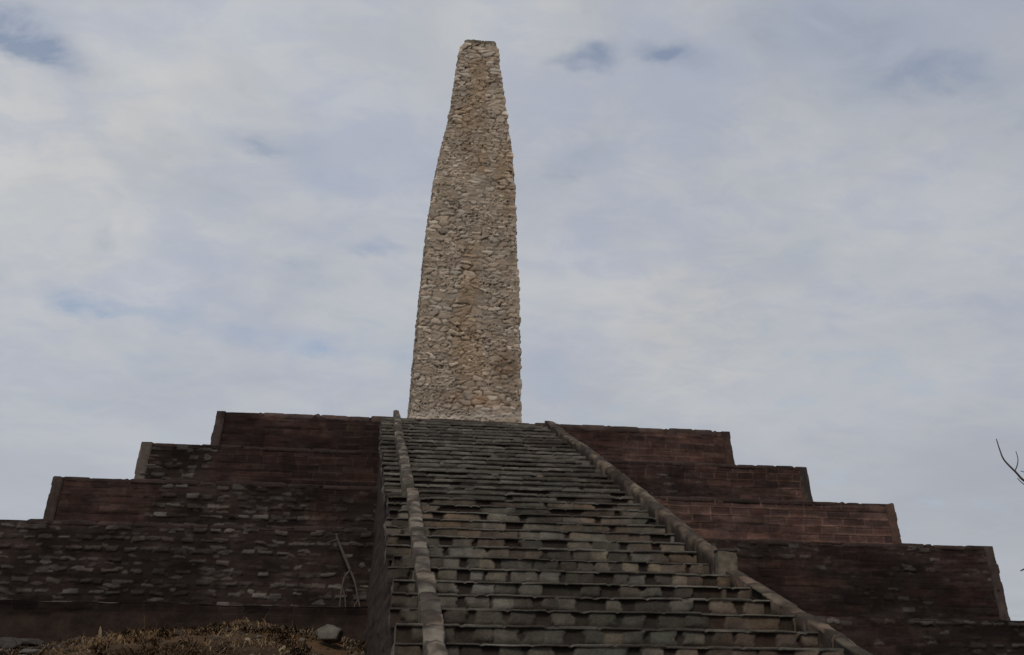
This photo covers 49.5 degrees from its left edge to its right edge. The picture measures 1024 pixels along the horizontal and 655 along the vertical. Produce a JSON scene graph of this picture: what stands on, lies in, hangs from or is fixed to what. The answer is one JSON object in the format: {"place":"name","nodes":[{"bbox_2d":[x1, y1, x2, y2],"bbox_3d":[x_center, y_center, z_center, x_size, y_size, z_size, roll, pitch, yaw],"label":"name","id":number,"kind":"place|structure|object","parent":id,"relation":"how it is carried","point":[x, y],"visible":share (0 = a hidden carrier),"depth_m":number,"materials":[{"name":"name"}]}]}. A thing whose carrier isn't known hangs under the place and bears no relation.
{"place":"outdoors","nodes":[
{"label":"outdoors","id":0,"kind":"place"},
{"bbox_2d":[0,612,366,654],"bbox_3d":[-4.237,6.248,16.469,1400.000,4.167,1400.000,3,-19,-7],"label":"ground","id":1,"kind":"structure","parent":0,"point":[316,644],"depth_m":18.27,"materials":[{"name":"brown plant"}]},
{"bbox_2d":[0,637,23,648],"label":"boulder","id":2,"kind":"object","parent":1,"relation":"on","point":[10,642],"visible":0.81,"depth_m":20.65,"materials":[{"name":"grey stone"}]},
{"bbox_2d":[19,649,39,654],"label":"boulder","id":3,"kind":"object","parent":1,"relation":"on","point":[24,651],"visible":0.7,"depth_m":19.92,"materials":[{"name":"grey stone"}]},
{"bbox_2d":[20,639,43,646],"bbox_3d":[-9.361,6.098,21.451,0.628,0.187,0.410,3,-19,-7],"label":"boulder","id":4,"kind":"object","parent":1,"relation":"on","point":[31,641],"visible":0.6,"depth_m":21.34,"materials":[{"name":"grey stone"}]},
{"bbox_2d":[0,623,365,654],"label":"rubble","id":5,"kind":"object","parent":1,"relation":"on","point":[160,641],"visible":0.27,"depth_m":19.22,"materials":[{"name":"stone"}]},
{"bbox_2d":[315,624,335,636],"bbox_3d":[-3.468,5.760,20.908,0.476,0.352,0.453,3,-19,-7],"label":"boulder","id":6,"kind":"object","parent":1,"relation":"on","point":[318,629],"visible":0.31,"depth_m":20.84,"materials":[{"name":"grey stone"}]},
{"bbox_2d":[318,626,342,643],"bbox_3d":[-3.151,5.323,19.256,0.399,0.293,0.346,-2,-19,8],"label":"boulder","id":7,"kind":"object","parent":1,"relation":"on","point":[331,634],"visible":1,"depth_m":19.16,"materials":[{"name":"grey stone"}]},
{"bbox_2d":[0,411,1023,654],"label":"stepped pyramid","id":8,"kind":"object","parent":1,"relation":"on","point":[250,515],"visible":0.56,"depth_m":26.61,"materials":[{"name":"brown brick"}]},
{"bbox_2d":[327,533,359,606],"bbox_3d":[-3.736,5.406,24.742,0.873,1.694,0.416,-16,-24,40],"label":"dry branch","id":9,"kind":"object","parent":8,"relation":"on","point":[346,561],"visible":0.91,"depth_m":24.73,"materials":[{"name":"brown wood"}]},
{"bbox_2d":[407,39,521,422],"bbox_3d":[-1.504,-3.120,36.716,3.464,14.159,3.458,3,-19,-7],"label":"obelisk","id":10,"kind":"object","parent":8,"relation":"on","point":[466,360],"visible":0.96,"depth_m":34.77,"materials":[{"name":"beige stone"}]},
{"bbox_2d":[364,410,872,654],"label":"staircase","id":11,"kind":"structure","parent":1,"relation":"on","point":[551,538],"depth_m":15.69,"materials":[{"name":"stone"}]},
{"bbox_2d":[996,439,1023,570],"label":"bare tree","id":12,"kind":"object","parent":1,"relation":"on","point":[1016,472],"visible":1,"depth_m":19.52,"materials":[{"name":"brown wood"}]},
{"bbox_2d":[0,0,1023,620],"label":"sky","id":13,"kind":"structure","parent":0,"point":[793,229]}
]}

